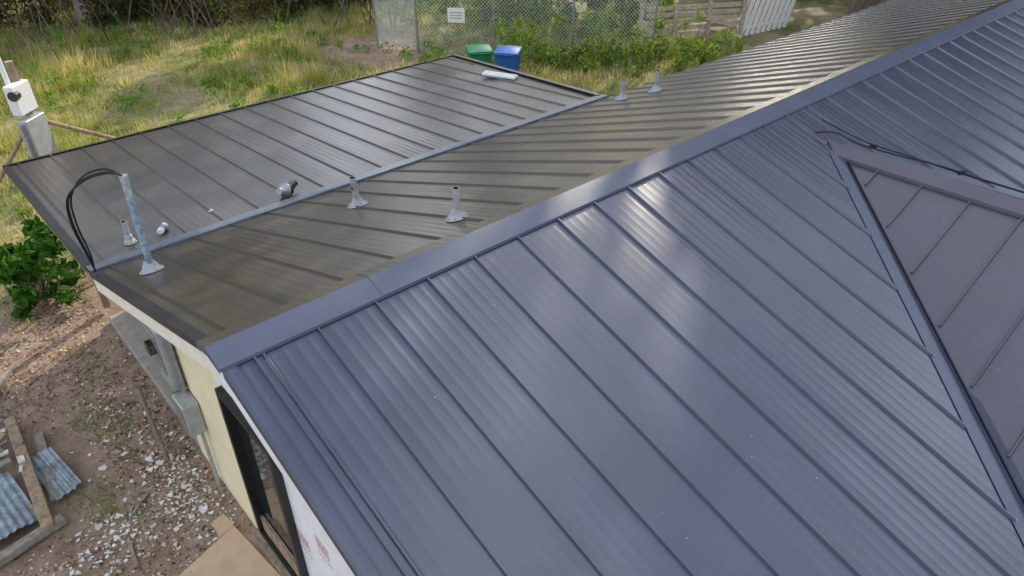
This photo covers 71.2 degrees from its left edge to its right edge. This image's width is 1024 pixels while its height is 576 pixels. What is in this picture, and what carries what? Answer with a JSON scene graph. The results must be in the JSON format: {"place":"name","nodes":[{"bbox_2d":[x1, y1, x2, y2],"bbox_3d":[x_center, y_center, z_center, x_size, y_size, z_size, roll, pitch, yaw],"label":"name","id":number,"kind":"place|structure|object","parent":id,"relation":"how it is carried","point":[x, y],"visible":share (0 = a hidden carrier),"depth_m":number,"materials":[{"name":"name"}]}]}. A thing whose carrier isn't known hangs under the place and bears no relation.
{"place":"outdoors","nodes":[
{"label":"outdoors","id":0,"kind":"place"},
{"bbox_2d":[108,310,200,448],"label":"porch slab","id":1,"kind":"structure","parent":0,"point":[128,328],"depth_m":10.01,"materials":[{"name":"grey concrete"}]},
{"bbox_2d":[173,345,348,575],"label":"walls","id":2,"kind":"structure","parent":0,"point":[202,382],"depth_m":6.88,"materials":[{"name":"beige paint"}]},
{"bbox_2d":[7,175,354,575],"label":"rake fascia","id":3,"kind":"structure","parent":2,"relation":"attached to","point":[194,353],"depth_m":4.34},
{"bbox_2d":[143,324,220,485],"bbox_3d":[-3.511,1.128,7.520,0.205,2.500,0.630,-27,42,-34],"label":"electric meter box","id":4,"kind":"object","parent":2,"relation":"attached to","point":[184,400],"visible":0.88,"depth_m":7.35,"materials":[{"name":"grey paint"}]},
{"bbox_2d":[214,385,308,575],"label":"window","id":5,"kind":"structure","parent":2,"relation":"attached to","point":[275,534],"depth_m":6.44,"materials":[{"name":"black glass"}]},
{"bbox_2d":[2,54,598,575],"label":"rake trim","id":6,"kind":"structure","parent":2,"relation":"attached to","point":[308,488],"depth_m":3.93,"materials":[{"name":"grey metal"}]},
{"bbox_2d":[10,56,594,262],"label":"metal roof","id":7,"kind":"structure","parent":2,"relation":"on","point":[185,177],"depth_m":9.75,"materials":[{"name":"paint"}]},
{"bbox_2d":[120,220,136,244],"bbox_3d":[-3.925,-0.567,7.290,0.130,0.250,0.130,-27,42,-34],"label":"vent pipe","id":8,"kind":"object","parent":7,"relation":"on","point":[129,239],"visible":1,"depth_m":7.29,"materials":[{"name":"plastic"}]},
{"bbox_2d":[157,223,167,234],"bbox_3d":[-3.682,-0.628,7.535,0.070,0.070,0.164,-1,34,-2],"label":"drink can","id":9,"kind":"object","parent":7,"relation":"on","point":[162,228],"visible":1,"depth_m":7.49,"materials":[{"name":"metal"}]},
{"bbox_2d":[276,180,297,196],"bbox_3d":[-2.574,-1.134,8.192,0.162,0.166,0.307,27,42,33],"label":"loose pipe boot","id":10,"kind":"object","parent":7,"relation":"on","point":[284,189],"visible":1,"depth_m":8.14,"materials":[{"name":"metal"}]},
{"bbox_2d":[85,94,608,271],"bbox_3d":[-1.324,-1.556,8.873,7.350,0.056,0.179,-27,42,-34],"label":"transition flashing","id":11,"kind":"object","parent":7,"relation":"on","point":[137,253],"visible":1,"depth_m":8.23,"materials":[{"name":"grey metal"}]},
{"bbox_2d":[482,70,517,79],"bbox_3d":[-0.207,-3.639,12.208,0.620,0.059,0.160,14,37,20],"label":"white foam closure strip","id":12,"kind":"object","parent":7,"relation":"on","point":[500,75],"visible":1,"depth_m":12.16,"materials":[{"name":"paint"}]},
{"bbox_2d":[296,528,331,568],"bbox_3d":[-1.558,1.951,5.634,0.001,2.615,1.970,-27,42,-34],"label":"house wrap print","id":13,"kind":"object","parent":2,"relation":"attached to","point":[318,546],"visible":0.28,"depth_m":5.71},
{"bbox_2d":[100,0,1004,335],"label":"roof slope","id":14,"kind":"structure","parent":2,"relation":"on","point":[220,280],"depth_m":7.13,"materials":[{"name":"paint"}]},
{"bbox_2d":[66,168,163,274],"bbox_3d":[-3.505,-0.501,6.109,0.857,1.189,0.317,9,35,12],"label":"service mast","id":15,"kind":"object","parent":14,"relation":"on","point":[150,265],"visible":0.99,"depth_m":6.00,"materials":[{"name":"galvanized steel"},{"name":"black rubber"},{"name":"silicone"}]},
{"bbox_2d":[348,176,367,208],"bbox_3d":[-1.526,-0.932,7.002,0.210,0.339,0.199,-27,42,-34],"label":"vent pipe","id":16,"kind":"object","parent":14,"relation":"on","point":[357,200],"visible":0.99,"depth_m":6.99,"materials":[{"name":"plastic"}]},
{"bbox_2d":[445,186,468,221],"bbox_3d":[-0.437,-0.652,5.618,0.190,0.294,0.180,-27,42,-34],"label":"vent pipe","id":17,"kind":"object","parent":14,"relation":"on","point":[457,213],"visible":1,"depth_m":5.61,"materials":[{"name":"plastic"}]},
{"bbox_2d":[614,79,628,100],"bbox_3d":[1.583,-2.821,10.226,0.220,0.309,0.209,-27,42,-34],"label":"vent pipe","id":18,"kind":"object","parent":14,"relation":"on","point":[622,95],"visible":0.98,"depth_m":10.20,"materials":[{"name":"plastic"}]},
{"bbox_2d":[648,70,662,92],"bbox_3d":[2.070,-2.944,10.227,0.220,0.329,0.209,-27,42,-34],"label":"vent pipe","id":19,"kind":"object","parent":14,"relation":"on","point":[656,87],"visible":0.98,"depth_m":10.21,"materials":[{"name":"plastic"}]},
{"bbox_2d":[195,0,1023,373],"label":"ridge cap","id":20,"kind":"object","parent":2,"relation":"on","point":[237,344],"visible":1,"depth_m":5.29,"materials":[{"name":"paint"}]},
{"bbox_2d":[237,8,1023,575],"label":"roof slope","id":21,"kind":"structure","parent":2,"relation":"on","point":[717,360],"depth_m":4.51,"materials":[{"name":"paint"}]},
{"bbox_2d":[815,119,1023,192],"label":"loose cable","id":22,"kind":"object","parent":21,"relation":"on","point":[875,146],"visible":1,"depth_m":6.69,"materials":[{"name":"black rubber"}]},
{"bbox_2d":[830,143,1023,543],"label":"valley flashing","id":23,"kind":"object","parent":21,"relation":"on","point":[1005,474],"visible":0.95,"depth_m":5.28,"materials":[{"name":"paint"}]},
{"bbox_2d":[850,163,1023,506],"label":"cross gable roof","id":24,"kind":"structure","parent":21,"relation":"on","point":[962,261],"depth_m":5.68,"materials":[{"name":"grey metal"}]},
{"bbox_2d":[828,140,1023,218],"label":"cross gable ridge cap","id":25,"kind":"object","parent":24,"relation":"on","point":[999,202],"visible":1,"depth_m":6.37,"materials":[{"name":"grey metal"}]},
{"bbox_2d":[0,0,758,331],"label":"grass","id":26,"kind":"structure","parent":0,"point":[288,78],"depth_m":20.90,"materials":[{"name":"green plant"}]},
{"bbox_2d":[0,0,889,575],"bbox_3d":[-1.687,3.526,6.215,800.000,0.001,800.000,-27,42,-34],"label":"ground","id":27,"kind":"structure","parent":0,"point":[64,440],"depth_m":9.84,"materials":[{"name":"soil"}]},
{"bbox_2d":[0,369,80,567],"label":"scrap wood and tin pile","id":28,"kind":"object","parent":27,"relation":"on","point":[51,472],"visible":1,"depth_m":7.93,"materials":[{"name":"galvanized corrugated steel"},{"name":"weathered wood"}]},
{"bbox_2d":[0,214,86,318],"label":"bush","id":29,"kind":"object","parent":27,"relation":"on","point":[32,265],"visible":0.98,"depth_m":10.74,"materials":[{"name":"green plant"}]},
{"bbox_2d":[0,58,115,182],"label":"temporary power pole","id":30,"kind":"object","parent":27,"relation":"on","point":[36,136],"visible":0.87,"depth_m":10.34,"materials":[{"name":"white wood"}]},
{"bbox_2d":[0,295,145,575],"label":"weeds","id":31,"kind":"object","parent":27,"relation":"on","point":[113,494],"visible":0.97,"depth_m":8.72,"materials":[{"name":"green plant"}]},
{"bbox_2d":[72,0,96,24],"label":"tree","id":32,"kind":"object","parent":27,"relation":"on","point":[78,13],"visible":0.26,"depth_m":24.66,"materials":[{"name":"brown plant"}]},
{"bbox_2d":[0,283,274,575],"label":"leaf litter","id":33,"kind":"object","parent":27,"relation":"on","point":[101,564],"visible":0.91,"depth_m":8.77,"materials":[{"name":"brown plant"}]},
{"bbox_2d":[94,283,180,393],"bbox_3d":[-5.016,-0.035,9.117,0.090,2.529,3.599,-27,42,-34],"label":"porch post","id":34,"kind":"object","parent":27,"relation":"on","point":[104,301],"visible":0.12,"depth_m":10.73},
{"bbox_2d":[32,383,248,575],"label":"broken rubble","id":35,"kind":"object","parent":27,"relation":"on","point":[201,509],"visible":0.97,"depth_m":7.83,"materials":[{"name":"grey stone"}]},
{"bbox_2d":[134,386,169,460],"bbox_3d":[-4.173,1.577,8.313,0.072,0.886,0.468,-24,41,-31],"label":"rusty stake pipe","id":36,"kind":"object","parent":27,"relation":"on","point":[138,390],"visible":1,"depth_m":8.27,"materials":[{"name":"brown metal"}]},
{"bbox_2d":[125,488,211,567],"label":"wood offcuts","id":37,"kind":"object","parent":27,"relation":"on","point":[131,550],"visible":1,"depth_m":7.76,"materials":[{"name":"brown wood"}]},
{"bbox_2d":[0,0,389,28],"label":"undergrowth","id":38,"kind":"object","parent":27,"relation":"on","point":[105,17],"visible":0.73,"depth_m":24.75,"materials":[{"name":"green plant"}]},
{"bbox_2d":[0,0,422,49],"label":"bare saplings","id":39,"kind":"object","parent":27,"relation":"on","point":[194,21],"visible":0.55,"depth_m":23.80,"materials":[{"name":"brown plant"}]},
{"bbox_2d":[179,514,280,575],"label":"flattened cardboard box","id":40,"kind":"object","parent":27,"relation":"on","point":[232,551],"visible":1,"depth_m":7.29,"materials":[{"name":"beige cardboard"}]},
{"bbox_2d":[0,0,688,258],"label":"lawn weeds","id":41,"kind":"object","parent":27,"relation":"on","point":[243,79],"visible":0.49,"depth_m":21.78,"materials":[{"name":"green plant"}]},
{"bbox_2d":[372,0,419,51],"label":"chain link gate","id":42,"kind":"structure","parent":27,"relation":"on","point":[394,22],"depth_m":21.95,"materials":[{"name":"metal"}]},
{"bbox_2d":[465,44,492,63],"bbox_3d":[-0.876,-5.949,19.205,0.680,1.068,0.812,-6,35,-9],"label":"wheeled trash bin","id":43,"kind":"object","parent":27,"relation":"on","point":[482,52],"visible":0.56,"depth_m":18.79,"materials":[{"name":"green plastic"}]},
{"bbox_2d":[493,45,522,70],"bbox_3d":[-0.117,-5.885,19.112,0.680,1.068,0.812,7,35,10],"label":"wheeled trash bin","id":44,"kind":"object","parent":27,"relation":"on","point":[507,56],"visible":0.59,"depth_m":18.74,"materials":[{"name":"blue plastic"}]},
{"bbox_2d":[413,0,658,60],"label":"chain link fence","id":45,"kind":"object","parent":27,"relation":"on","point":[572,22],"visible":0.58,"depth_m":21.19,"materials":[{"name":"metal"}]},
{"bbox_2d":[447,8,464,22],"bbox_3d":[-1.669,-8.132,21.326,0.520,0.420,0.019,4,34,6],"label":"fence sign","id":46,"kind":"object","parent":45,"relation":"attached to","point":[455,15],"visible":1,"depth_m":21.32,"materials":[{"name":"metal"}]},
{"bbox_2d":[401,0,683,45],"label":"fence shrubs","id":47,"kind":"object","parent":27,"relation":"on","point":[525,9],"visible":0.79,"depth_m":23.57,"materials":[{"name":"green plant"}]},
{"bbox_2d":[464,7,744,77],"bbox_3d":[2.742,-7.158,20.637,8.447,1.471,3.051,2,34,3],"label":"weed patch","id":48,"kind":"object","parent":27,"relation":"on","point":[634,48],"visible":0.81,"depth_m":20.63,"materials":[{"name":"green plant"}]},
{"bbox_2d":[638,0,747,45],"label":"wooden board fence","id":49,"kind":"object","parent":27,"relation":"on","point":[718,21],"visible":0.72,"depth_m":22.48,"materials":[{"name":"grey wood"}]},
{"bbox_2d":[734,0,795,35],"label":"white picket screen","id":50,"kind":"object","parent":27,"relation":"on","point":[780,21],"visible":0.86,"depth_m":23.79,"materials":[{"name":"paint"}]},
{"bbox_2d":[845,0,887,14],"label":"tree","id":51,"kind":"object","parent":27,"relation":"on","point":[856,6],"depth_m":24.25,"materials":[{"name":"plant"}]}
]}

